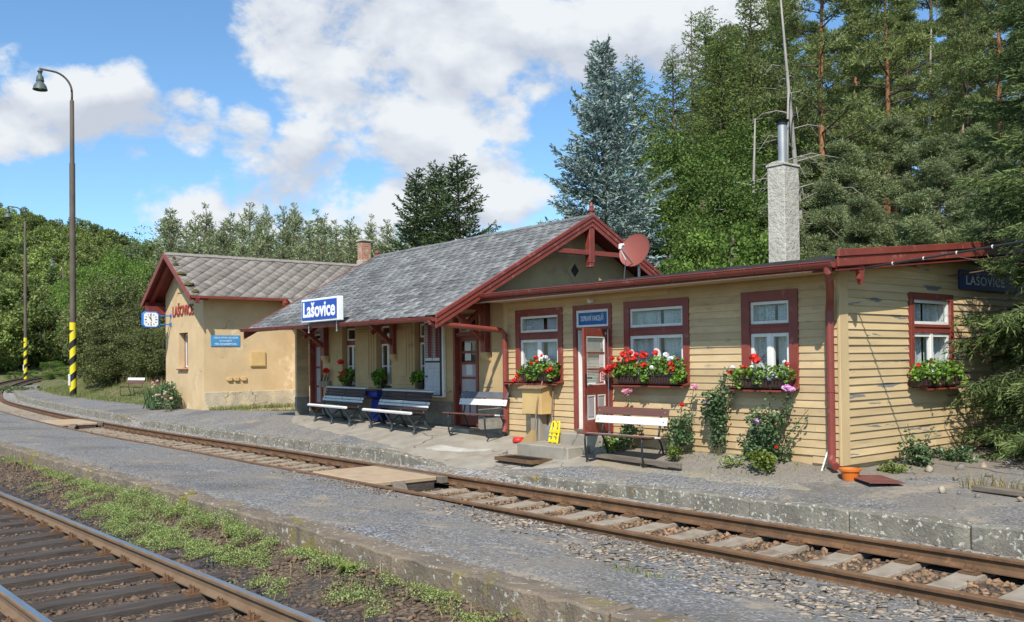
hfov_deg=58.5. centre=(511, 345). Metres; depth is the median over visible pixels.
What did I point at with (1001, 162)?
pine
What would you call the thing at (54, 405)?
platform kerb stone
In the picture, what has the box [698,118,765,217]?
dead tree
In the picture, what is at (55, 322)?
hill tree
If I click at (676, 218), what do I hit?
broadleaf tree
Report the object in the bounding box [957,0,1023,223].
pine tree
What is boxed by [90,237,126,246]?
hill tree
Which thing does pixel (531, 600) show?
platform kerb stone
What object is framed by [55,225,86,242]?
hill tree
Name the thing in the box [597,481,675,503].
platform kerb stone
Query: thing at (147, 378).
dry grass
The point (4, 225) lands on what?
hill tree
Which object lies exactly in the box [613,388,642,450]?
rose bush
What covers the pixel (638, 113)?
larch
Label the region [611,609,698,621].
platform kerb stone
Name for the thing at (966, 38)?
pine tree
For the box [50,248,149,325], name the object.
bright tree
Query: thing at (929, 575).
track ballast
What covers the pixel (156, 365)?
bush
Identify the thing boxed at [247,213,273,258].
young pine
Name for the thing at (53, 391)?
platform grass
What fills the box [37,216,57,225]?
hill tree
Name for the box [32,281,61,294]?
hill tree
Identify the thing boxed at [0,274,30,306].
hill tree
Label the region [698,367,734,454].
rose bush
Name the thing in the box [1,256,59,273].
hill tree
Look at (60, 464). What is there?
platform kerb stone
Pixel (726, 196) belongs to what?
broadleaf tree
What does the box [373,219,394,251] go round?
young pine
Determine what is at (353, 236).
young pine
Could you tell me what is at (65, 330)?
bush
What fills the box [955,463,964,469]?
garden stone
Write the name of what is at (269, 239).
young pine
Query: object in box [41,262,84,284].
hill tree
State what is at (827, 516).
platform kerb stone
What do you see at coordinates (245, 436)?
platform kerb stone
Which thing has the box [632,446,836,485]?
bed grass
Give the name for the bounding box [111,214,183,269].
birch tree
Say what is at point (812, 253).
pine
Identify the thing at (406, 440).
concrete apron
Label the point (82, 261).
hill tree
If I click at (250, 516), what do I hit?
platform kerb stone
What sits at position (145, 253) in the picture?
hill tree
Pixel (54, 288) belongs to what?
bright tree
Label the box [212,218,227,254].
young pine
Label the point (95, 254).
hill tree
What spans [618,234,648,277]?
satellite dish
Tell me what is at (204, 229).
young pine
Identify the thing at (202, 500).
platform kerb stone
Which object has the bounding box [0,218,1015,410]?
ground
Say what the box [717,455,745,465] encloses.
plant
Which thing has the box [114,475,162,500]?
platform kerb stone
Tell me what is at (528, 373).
flower box
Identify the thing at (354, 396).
slatted bench
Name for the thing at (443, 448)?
pale cement strip
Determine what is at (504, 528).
gravel stones
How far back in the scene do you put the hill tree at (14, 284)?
132.40 m
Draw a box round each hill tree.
[0,207,23,229]
[0,230,10,238]
[0,236,40,269]
[0,257,19,273]
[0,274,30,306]
[0,278,56,330]
[0,286,54,355]
[0,310,35,371]
[1,236,43,270]
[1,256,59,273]
[2,222,16,229]
[4,270,53,287]
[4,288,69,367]
[8,225,31,246]
[9,225,65,248]
[11,216,47,231]
[11,247,68,275]
[14,274,57,295]
[15,206,45,219]
[20,213,56,227]
[23,219,49,232]
[23,237,50,247]
[27,269,52,279]
[27,272,49,280]
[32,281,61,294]
[34,242,68,263]
[34,314,68,355]
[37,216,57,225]
[39,237,68,248]
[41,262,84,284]
[44,243,95,270]
[51,226,68,242]
[53,218,67,226]
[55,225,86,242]
[60,233,93,253]
[61,245,103,269]
[68,255,95,274]
[75,217,99,229]
[76,232,101,242]
[76,235,125,253]
[87,223,107,236]
[89,228,131,245]
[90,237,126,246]
[96,243,138,258]
[99,246,156,267]
[140,241,154,250]
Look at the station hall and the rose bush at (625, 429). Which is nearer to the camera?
the rose bush at (625, 429)
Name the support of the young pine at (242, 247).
on the ground at (51, 383)
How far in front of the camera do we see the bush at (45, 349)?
123.96 m
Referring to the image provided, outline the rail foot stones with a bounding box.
[269,471,1015,621]
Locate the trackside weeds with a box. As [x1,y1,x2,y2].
[0,456,537,621]
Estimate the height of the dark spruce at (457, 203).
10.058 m
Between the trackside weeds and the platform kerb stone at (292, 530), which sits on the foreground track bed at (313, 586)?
the trackside weeds
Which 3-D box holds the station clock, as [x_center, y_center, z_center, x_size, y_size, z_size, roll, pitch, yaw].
[-12.633,-0.900,32.535,1.013,0.570,0.179,0,-1,-39]
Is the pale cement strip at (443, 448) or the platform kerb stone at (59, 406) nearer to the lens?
the pale cement strip at (443, 448)
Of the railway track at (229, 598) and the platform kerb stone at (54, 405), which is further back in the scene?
the platform kerb stone at (54, 405)
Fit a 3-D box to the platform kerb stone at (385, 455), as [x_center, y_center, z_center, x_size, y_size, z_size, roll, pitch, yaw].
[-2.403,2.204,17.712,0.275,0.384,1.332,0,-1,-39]
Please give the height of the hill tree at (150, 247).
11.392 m
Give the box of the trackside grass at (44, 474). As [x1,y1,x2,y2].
[0,456,502,621]
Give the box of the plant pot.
[839,467,861,480]
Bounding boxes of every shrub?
[0,386,18,395]
[4,371,23,379]
[11,387,33,390]
[22,370,38,381]
[37,361,67,379]
[48,366,69,376]
[59,371,81,380]
[658,255,719,273]
[667,253,753,365]
[671,222,768,266]
[722,242,803,353]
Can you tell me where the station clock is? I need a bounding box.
[141,311,171,327]
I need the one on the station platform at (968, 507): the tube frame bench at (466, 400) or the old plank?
the old plank
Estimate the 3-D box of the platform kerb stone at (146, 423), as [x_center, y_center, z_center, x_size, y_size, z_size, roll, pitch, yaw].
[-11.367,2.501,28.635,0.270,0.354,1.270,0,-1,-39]
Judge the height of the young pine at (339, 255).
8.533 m
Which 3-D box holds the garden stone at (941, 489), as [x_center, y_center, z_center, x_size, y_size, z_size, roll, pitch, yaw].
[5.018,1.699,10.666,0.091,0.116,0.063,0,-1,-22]
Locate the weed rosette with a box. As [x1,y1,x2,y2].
[335,559,361,572]
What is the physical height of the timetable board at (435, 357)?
1.750 m
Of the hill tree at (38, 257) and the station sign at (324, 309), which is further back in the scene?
the hill tree at (38, 257)
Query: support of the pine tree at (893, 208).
on the ground at (51, 383)
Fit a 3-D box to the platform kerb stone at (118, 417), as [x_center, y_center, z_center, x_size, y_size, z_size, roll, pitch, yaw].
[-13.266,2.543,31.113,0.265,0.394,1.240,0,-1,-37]
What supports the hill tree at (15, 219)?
on the ground at (51, 383)
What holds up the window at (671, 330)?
in the wooden annex
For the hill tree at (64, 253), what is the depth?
186.64 m
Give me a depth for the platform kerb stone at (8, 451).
19.94 m
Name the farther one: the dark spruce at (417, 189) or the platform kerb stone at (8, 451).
the dark spruce at (417, 189)
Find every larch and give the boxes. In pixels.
[595,54,660,233]
[636,92,676,188]
[644,44,700,252]
[662,18,777,182]
[668,5,745,159]
[707,0,790,159]
[741,0,833,240]
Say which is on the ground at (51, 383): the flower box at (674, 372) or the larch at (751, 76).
the larch at (751, 76)
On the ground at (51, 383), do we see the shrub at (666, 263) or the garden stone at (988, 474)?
the shrub at (666, 263)
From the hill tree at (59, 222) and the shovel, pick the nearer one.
the shovel
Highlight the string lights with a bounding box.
[850,240,1023,270]
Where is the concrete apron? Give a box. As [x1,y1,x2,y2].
[292,413,603,471]
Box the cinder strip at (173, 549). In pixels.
[0,483,408,621]
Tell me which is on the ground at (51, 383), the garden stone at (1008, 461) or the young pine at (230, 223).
the young pine at (230, 223)
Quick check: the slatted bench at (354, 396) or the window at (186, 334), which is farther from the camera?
the window at (186, 334)
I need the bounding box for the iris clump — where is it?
[139,383,163,408]
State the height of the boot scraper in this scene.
0.060 m
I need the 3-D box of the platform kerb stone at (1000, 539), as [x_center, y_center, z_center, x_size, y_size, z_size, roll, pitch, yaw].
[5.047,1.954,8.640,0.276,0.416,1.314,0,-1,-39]
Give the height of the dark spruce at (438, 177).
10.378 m
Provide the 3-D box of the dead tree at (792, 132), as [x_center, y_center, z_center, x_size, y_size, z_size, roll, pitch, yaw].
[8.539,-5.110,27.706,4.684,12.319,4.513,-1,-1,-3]
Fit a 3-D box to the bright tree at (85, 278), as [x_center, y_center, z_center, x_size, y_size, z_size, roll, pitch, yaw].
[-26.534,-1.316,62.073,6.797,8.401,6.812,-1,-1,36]
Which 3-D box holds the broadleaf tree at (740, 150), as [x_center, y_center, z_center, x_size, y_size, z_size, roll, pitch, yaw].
[8.052,-4.083,32.819,6.528,7.997,7.039,0,-1,-15]
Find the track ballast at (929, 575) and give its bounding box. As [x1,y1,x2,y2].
[0,399,1016,597]
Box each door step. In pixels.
[435,425,479,432]
[517,431,622,459]
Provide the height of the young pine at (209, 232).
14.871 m
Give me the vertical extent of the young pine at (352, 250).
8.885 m
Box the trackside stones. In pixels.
[8,399,1021,559]
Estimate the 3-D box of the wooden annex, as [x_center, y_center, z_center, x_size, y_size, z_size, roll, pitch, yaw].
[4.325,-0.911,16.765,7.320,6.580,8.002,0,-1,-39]
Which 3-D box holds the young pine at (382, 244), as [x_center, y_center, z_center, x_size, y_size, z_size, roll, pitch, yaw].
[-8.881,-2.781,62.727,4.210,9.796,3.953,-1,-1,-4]
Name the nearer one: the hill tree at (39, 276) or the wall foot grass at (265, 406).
the wall foot grass at (265, 406)
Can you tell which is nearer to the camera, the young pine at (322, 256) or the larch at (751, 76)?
the larch at (751, 76)
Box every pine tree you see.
[671,41,749,162]
[675,23,749,152]
[730,5,829,154]
[734,33,763,111]
[738,0,907,208]
[749,69,791,157]
[778,20,857,190]
[800,4,915,194]
[800,103,852,200]
[802,0,965,213]
[811,82,868,195]
[837,50,904,209]
[850,13,954,217]
[856,0,995,210]
[861,0,952,176]
[914,7,1018,199]
[915,0,1012,193]
[930,0,1023,172]
[941,88,973,186]
[947,3,1021,159]
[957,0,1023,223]
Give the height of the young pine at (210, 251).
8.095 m
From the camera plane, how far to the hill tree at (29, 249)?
191.48 m
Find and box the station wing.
[141,239,372,410]
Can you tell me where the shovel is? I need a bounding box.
[545,366,554,439]
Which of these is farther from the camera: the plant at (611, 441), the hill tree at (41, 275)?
the hill tree at (41, 275)
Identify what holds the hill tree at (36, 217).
on the ground at (51, 383)
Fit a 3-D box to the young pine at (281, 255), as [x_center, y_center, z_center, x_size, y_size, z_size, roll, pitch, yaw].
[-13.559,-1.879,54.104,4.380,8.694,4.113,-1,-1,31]
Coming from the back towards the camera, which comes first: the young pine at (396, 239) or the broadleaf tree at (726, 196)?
the young pine at (396, 239)
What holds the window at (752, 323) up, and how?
in the wooden annex
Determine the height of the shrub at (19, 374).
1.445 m
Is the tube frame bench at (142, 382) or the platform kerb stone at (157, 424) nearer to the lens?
the platform kerb stone at (157, 424)
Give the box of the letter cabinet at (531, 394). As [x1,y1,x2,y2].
[518,385,552,440]
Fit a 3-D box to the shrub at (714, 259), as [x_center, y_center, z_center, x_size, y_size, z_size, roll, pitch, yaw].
[4.841,0.225,21.503,2.992,4.847,2.703,0,-1,-24]
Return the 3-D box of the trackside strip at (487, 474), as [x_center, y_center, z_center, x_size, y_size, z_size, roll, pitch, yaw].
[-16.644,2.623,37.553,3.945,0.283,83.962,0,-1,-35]
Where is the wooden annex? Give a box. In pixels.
[477,119,1023,469]
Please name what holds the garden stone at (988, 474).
on the station platform at (968, 507)
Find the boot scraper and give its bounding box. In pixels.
[494,454,552,464]
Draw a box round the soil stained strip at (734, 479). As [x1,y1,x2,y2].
[589,460,810,490]
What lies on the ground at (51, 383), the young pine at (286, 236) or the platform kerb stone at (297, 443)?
the young pine at (286, 236)
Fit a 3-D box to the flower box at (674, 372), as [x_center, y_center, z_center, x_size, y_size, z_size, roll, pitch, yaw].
[2.122,0.349,14.679,0.348,0.554,1.785,0,-1,-39]
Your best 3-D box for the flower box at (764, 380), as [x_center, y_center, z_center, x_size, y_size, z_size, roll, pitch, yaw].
[3.510,0.371,12.916,0.311,0.518,1.102,0,-1,-39]
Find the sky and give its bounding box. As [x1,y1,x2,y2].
[0,0,1020,252]
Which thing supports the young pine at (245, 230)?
on the ground at (51, 383)
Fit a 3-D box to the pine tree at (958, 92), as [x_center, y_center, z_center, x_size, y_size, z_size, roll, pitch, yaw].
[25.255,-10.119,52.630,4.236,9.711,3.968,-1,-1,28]
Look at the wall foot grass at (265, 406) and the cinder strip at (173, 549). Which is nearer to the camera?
the cinder strip at (173, 549)
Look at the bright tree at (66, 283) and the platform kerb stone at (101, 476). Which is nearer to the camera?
the platform kerb stone at (101, 476)
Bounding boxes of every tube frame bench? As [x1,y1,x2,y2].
[118,377,144,395]
[442,391,508,438]
[577,406,669,466]
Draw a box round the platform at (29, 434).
[0,412,1023,621]
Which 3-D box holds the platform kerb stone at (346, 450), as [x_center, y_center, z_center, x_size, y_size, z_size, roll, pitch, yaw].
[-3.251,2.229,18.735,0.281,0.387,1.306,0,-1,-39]
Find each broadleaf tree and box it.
[611,127,749,250]
[629,164,767,268]
[635,194,704,268]
[648,117,816,220]
[655,214,740,271]
[682,200,819,268]
[696,151,850,243]
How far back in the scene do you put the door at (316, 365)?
24.30 m
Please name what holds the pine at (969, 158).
on the ground at (51, 383)
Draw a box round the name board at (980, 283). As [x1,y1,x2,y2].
[958,269,1017,293]
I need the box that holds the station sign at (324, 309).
[302,296,343,332]
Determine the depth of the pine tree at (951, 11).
36.87 m
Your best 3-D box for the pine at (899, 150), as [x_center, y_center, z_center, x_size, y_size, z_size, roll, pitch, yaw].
[12.224,-4.227,29.381,4.918,6.551,4.380,0,-1,-33]
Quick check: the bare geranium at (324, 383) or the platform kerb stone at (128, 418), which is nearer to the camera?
the bare geranium at (324, 383)
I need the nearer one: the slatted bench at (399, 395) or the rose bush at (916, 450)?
the rose bush at (916, 450)
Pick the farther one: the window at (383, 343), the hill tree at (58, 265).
the hill tree at (58, 265)
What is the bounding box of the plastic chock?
[548,421,560,443]
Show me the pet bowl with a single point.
(517, 439)
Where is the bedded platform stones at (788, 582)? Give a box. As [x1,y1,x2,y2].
[342,483,1011,621]
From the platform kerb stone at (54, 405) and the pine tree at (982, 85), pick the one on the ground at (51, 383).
the pine tree at (982, 85)
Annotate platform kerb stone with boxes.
[0,441,12,446]
[0,445,27,459]
[15,449,43,463]
[29,453,62,467]
[48,457,83,473]
[52,403,61,409]
[57,404,67,410]
[62,405,72,411]
[68,406,76,412]
[68,463,104,482]
[74,407,85,414]
[88,410,101,416]
[89,469,130,492]
[95,411,107,418]
[104,412,119,420]
[113,413,127,422]
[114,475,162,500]
[123,415,139,422]
[139,420,157,426]
[144,484,196,508]
[151,421,169,428]
[164,422,184,431]
[178,493,236,524]
[180,425,202,433]
[195,427,218,436]
[213,430,236,439]
[216,503,278,538]
[235,432,257,442]
[256,435,287,445]
[266,514,345,554]
[279,438,311,449]
[305,441,341,453]
[324,531,414,578]
[333,444,371,458]
[365,447,405,464]
[394,551,512,609]
[402,453,445,466]
[488,576,633,621]
[493,473,544,483]
[537,476,603,493]
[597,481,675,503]
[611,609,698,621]
[667,488,758,516]
[749,499,856,531]
[849,508,973,549]
[971,523,1023,557]
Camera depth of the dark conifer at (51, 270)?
157.56 m
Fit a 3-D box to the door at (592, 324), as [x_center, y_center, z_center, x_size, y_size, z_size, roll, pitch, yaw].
[1.457,0.400,15.571,0.691,2.210,1.406,-1,-1,-3]
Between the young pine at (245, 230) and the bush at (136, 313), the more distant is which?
the young pine at (245, 230)
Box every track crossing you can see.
[39,419,102,428]
[313,465,447,490]
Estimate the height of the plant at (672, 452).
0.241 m
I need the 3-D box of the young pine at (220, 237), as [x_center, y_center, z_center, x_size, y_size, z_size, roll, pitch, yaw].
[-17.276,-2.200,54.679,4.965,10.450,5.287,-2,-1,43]
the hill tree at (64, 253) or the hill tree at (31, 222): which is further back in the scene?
the hill tree at (31, 222)
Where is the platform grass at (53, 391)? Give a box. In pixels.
[36,379,293,410]
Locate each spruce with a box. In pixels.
[371,167,454,257]
[399,159,465,247]
[413,153,501,246]
[536,33,682,271]
[674,11,719,157]
[940,0,1023,461]
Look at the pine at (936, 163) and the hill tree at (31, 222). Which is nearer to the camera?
the pine at (936, 163)
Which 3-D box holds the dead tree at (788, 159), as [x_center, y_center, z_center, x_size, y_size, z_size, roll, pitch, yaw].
[8.092,-3.071,26.485,4.964,9.224,3.298,0,-1,-13]
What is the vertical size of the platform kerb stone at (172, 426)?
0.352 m
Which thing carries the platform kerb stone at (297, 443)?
on the station platform at (968, 507)
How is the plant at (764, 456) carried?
on the flower bed soil
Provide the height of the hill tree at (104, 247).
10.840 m
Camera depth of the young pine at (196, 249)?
60.52 m
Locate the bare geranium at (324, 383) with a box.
[318,368,329,386]
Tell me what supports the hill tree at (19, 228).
on the ground at (51, 383)
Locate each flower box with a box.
[511,354,560,388]
[603,350,686,384]
[728,353,796,388]
[908,358,968,386]
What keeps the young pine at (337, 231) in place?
on the ground at (51, 383)
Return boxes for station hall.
[239,202,668,433]
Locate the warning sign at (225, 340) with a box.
[211,335,239,345]
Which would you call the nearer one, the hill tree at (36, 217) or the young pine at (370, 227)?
the young pine at (370, 227)
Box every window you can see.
[176,333,188,369]
[347,326,354,386]
[381,324,391,387]
[419,322,424,388]
[504,307,563,384]
[612,297,689,387]
[730,288,799,392]
[907,292,968,389]
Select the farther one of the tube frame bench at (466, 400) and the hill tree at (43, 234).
the hill tree at (43, 234)
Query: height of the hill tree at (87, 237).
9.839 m
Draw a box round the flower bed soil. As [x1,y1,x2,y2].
[604,444,1023,482]
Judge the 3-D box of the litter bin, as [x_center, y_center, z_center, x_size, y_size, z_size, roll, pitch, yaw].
[-3.133,1.395,21.222,0.339,0.690,0.550,0,-1,-39]
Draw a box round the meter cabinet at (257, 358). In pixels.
[250,351,265,365]
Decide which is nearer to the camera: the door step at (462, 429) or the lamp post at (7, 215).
the door step at (462, 429)
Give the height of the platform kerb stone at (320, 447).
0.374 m
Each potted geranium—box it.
[337,359,354,386]
[370,368,386,387]
[409,370,424,388]
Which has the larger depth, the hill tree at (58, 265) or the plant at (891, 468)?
the hill tree at (58, 265)
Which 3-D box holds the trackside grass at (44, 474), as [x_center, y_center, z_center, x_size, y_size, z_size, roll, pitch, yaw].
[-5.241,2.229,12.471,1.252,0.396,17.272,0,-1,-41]
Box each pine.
[137,207,192,279]
[147,209,188,273]
[176,222,193,249]
[181,210,207,252]
[185,238,202,253]
[193,202,218,253]
[194,221,216,249]
[202,228,225,253]
[203,238,218,254]
[209,221,238,255]
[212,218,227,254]
[215,211,246,256]
[218,234,239,255]
[231,213,252,256]
[233,232,251,256]
[238,202,270,252]
[243,232,268,257]
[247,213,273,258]
[249,234,271,258]
[252,203,281,257]
[257,222,286,258]
[269,206,299,258]
[272,240,290,259]
[275,217,301,259]
[279,202,310,252]
[283,206,310,260]
[289,233,312,260]
[293,220,322,260]
[302,208,331,260]
[304,227,337,261]
[313,213,341,261]
[326,220,346,261]
[328,241,346,262]
[329,216,362,263]
[335,225,358,263]
[339,236,357,263]
[355,214,380,263]
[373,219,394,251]
[374,233,390,253]
[388,222,414,250]
[392,229,399,250]
[751,199,825,259]
[789,151,848,247]
[799,138,904,250]
[799,176,857,255]
[822,193,919,256]
[832,113,949,244]
[865,186,970,247]
[874,132,998,242]
[908,122,1021,237]
[915,193,995,243]
[966,155,1019,242]
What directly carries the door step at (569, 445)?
on the concrete apron
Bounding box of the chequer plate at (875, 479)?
[855,475,904,483]
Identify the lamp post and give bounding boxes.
[4,206,26,378]
[32,68,76,395]
[50,258,63,293]
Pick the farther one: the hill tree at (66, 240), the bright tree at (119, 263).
the hill tree at (66, 240)
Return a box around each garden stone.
[924,465,933,471]
[938,486,946,493]
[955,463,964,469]
[979,461,986,466]
[985,472,992,476]
[1005,458,1012,464]
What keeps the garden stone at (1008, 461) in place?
on the station platform at (968, 507)
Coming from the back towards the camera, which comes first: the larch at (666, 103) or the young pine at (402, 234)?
the young pine at (402, 234)
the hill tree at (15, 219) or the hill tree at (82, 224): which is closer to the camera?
the hill tree at (15, 219)
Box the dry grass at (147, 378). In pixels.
[81,370,165,393]
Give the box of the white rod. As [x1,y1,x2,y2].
[821,449,827,470]
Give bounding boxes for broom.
[520,358,548,442]
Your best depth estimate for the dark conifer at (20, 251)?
185.03 m
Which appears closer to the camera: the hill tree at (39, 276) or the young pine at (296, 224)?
the young pine at (296, 224)
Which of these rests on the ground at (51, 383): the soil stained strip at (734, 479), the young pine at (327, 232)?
the young pine at (327, 232)
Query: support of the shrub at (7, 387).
on the ground at (51, 383)
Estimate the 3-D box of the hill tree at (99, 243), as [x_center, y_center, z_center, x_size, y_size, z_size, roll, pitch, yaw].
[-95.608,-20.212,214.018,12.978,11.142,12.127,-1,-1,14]
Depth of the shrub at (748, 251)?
21.50 m
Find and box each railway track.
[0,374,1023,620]
[0,486,352,621]
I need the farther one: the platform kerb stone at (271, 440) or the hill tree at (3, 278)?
the hill tree at (3, 278)
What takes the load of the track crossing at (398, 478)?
on the track bed at (940, 569)
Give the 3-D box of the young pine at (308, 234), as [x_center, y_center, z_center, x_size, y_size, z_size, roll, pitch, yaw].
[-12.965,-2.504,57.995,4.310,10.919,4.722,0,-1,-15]
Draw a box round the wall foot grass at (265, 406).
[209,402,293,410]
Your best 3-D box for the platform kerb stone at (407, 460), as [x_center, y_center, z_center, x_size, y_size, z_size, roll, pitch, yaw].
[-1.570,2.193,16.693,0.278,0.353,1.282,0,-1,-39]
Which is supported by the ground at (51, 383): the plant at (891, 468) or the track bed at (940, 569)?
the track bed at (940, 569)
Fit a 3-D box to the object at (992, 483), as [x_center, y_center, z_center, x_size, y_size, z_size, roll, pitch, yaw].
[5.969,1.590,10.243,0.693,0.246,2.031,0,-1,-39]
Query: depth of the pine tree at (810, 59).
42.03 m
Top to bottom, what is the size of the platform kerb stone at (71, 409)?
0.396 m
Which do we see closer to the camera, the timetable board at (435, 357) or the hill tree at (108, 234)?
the timetable board at (435, 357)
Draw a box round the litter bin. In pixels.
[365,390,388,420]
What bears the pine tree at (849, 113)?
on the ground at (51, 383)
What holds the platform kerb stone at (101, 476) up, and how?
on the platform at (29, 434)
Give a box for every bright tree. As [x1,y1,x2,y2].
[46,260,99,342]
[47,281,77,295]
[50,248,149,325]
[61,265,152,325]
[81,251,156,304]
[111,259,152,316]
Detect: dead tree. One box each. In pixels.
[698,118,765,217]
[732,0,874,247]
[751,83,843,239]
[876,29,973,233]
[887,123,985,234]
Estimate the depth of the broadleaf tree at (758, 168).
29.55 m
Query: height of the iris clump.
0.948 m
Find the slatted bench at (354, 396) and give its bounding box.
[307,386,367,425]
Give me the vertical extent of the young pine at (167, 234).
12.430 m
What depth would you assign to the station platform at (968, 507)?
11.81 m
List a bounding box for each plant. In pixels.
[599,436,619,451]
[664,444,684,458]
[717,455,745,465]
[742,449,777,472]
[875,459,914,473]
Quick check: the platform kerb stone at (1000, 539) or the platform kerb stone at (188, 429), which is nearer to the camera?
the platform kerb stone at (1000, 539)
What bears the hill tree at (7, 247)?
on the ground at (51, 383)
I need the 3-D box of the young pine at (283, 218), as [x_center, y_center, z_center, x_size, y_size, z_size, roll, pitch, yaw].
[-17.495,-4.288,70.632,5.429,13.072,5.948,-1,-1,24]
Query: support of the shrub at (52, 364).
on the ground at (51, 383)
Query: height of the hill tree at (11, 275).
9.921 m
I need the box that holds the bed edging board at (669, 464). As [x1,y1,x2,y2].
[596,452,681,468]
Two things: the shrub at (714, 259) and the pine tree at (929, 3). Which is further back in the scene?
the pine tree at (929, 3)
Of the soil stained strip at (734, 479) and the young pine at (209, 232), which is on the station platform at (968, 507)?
the soil stained strip at (734, 479)
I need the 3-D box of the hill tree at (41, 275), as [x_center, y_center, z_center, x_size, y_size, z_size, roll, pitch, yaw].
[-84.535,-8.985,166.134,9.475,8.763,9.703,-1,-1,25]
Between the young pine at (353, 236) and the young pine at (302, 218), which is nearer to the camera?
the young pine at (353, 236)
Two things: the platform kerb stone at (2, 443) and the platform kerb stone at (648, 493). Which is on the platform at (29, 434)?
the platform kerb stone at (2, 443)
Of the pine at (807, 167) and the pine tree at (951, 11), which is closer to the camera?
the pine at (807, 167)
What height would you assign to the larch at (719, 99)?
12.482 m
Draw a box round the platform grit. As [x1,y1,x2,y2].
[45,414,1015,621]
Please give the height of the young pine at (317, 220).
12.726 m
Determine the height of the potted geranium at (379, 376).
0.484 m
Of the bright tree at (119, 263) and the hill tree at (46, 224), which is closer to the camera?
the bright tree at (119, 263)
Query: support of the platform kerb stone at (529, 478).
on the station platform at (968, 507)
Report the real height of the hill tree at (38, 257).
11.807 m
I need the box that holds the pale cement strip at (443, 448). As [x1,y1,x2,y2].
[425,445,490,451]
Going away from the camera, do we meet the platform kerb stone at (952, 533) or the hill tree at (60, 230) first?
the platform kerb stone at (952, 533)
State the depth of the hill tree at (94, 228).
251.22 m
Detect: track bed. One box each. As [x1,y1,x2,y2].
[0,377,1023,596]
[0,456,517,621]
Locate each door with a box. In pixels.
[309,331,322,410]
[452,314,479,426]
[572,303,613,434]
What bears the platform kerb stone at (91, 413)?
on the station platform at (968, 507)
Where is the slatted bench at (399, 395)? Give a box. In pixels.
[362,389,433,433]
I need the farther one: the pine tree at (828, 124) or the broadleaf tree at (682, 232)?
the pine tree at (828, 124)
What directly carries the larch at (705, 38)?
on the ground at (51, 383)
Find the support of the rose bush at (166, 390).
on the station platform at (968, 507)
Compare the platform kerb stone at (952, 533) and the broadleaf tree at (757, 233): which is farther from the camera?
the broadleaf tree at (757, 233)
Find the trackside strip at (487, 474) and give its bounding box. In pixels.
[3,387,1023,559]
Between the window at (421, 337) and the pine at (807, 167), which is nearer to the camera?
the window at (421, 337)
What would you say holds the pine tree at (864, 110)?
on the ground at (51, 383)
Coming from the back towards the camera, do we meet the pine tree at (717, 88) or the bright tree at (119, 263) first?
the bright tree at (119, 263)
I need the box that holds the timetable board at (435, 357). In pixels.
[424,322,445,397]
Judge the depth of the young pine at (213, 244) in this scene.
58.76 m
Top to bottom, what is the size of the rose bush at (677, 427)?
1.066 m
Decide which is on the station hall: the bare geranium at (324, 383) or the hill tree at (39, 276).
the bare geranium at (324, 383)
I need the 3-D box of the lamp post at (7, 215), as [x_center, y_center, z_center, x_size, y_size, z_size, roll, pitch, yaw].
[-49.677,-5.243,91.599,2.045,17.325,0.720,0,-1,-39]
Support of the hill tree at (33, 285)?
on the ground at (51, 383)
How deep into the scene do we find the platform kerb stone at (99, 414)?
33.08 m
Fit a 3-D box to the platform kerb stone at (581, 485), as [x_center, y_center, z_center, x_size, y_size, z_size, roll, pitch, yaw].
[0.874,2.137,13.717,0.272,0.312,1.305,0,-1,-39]
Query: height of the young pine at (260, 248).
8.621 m
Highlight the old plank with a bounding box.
[972,484,1023,496]
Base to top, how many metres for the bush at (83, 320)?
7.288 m
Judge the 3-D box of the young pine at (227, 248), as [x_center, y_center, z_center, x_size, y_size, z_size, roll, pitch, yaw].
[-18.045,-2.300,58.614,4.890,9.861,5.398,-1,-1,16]
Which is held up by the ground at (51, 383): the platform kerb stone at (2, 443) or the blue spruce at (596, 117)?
the blue spruce at (596, 117)
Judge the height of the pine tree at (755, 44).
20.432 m
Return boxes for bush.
[53,280,133,381]
[56,269,154,379]
[63,320,130,387]
[83,328,165,380]
[94,301,165,377]
[113,325,165,380]
[130,316,165,375]
[151,380,180,409]
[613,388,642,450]
[661,384,697,452]
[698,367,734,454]
[736,384,808,462]
[897,424,937,466]
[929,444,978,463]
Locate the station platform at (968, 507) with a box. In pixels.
[19,384,1023,526]
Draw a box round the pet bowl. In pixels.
[512,437,523,442]
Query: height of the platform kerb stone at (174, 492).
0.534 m
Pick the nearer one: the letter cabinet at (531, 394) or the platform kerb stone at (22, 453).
the letter cabinet at (531, 394)
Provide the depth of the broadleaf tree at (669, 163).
29.59 m
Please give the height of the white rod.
0.400 m
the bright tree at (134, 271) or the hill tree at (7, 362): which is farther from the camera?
the hill tree at (7, 362)
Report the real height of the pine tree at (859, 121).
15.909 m
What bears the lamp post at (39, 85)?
on the ground at (51, 383)
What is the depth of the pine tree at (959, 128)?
43.40 m
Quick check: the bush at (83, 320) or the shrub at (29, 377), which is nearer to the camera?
the bush at (83, 320)
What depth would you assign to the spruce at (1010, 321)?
13.67 m

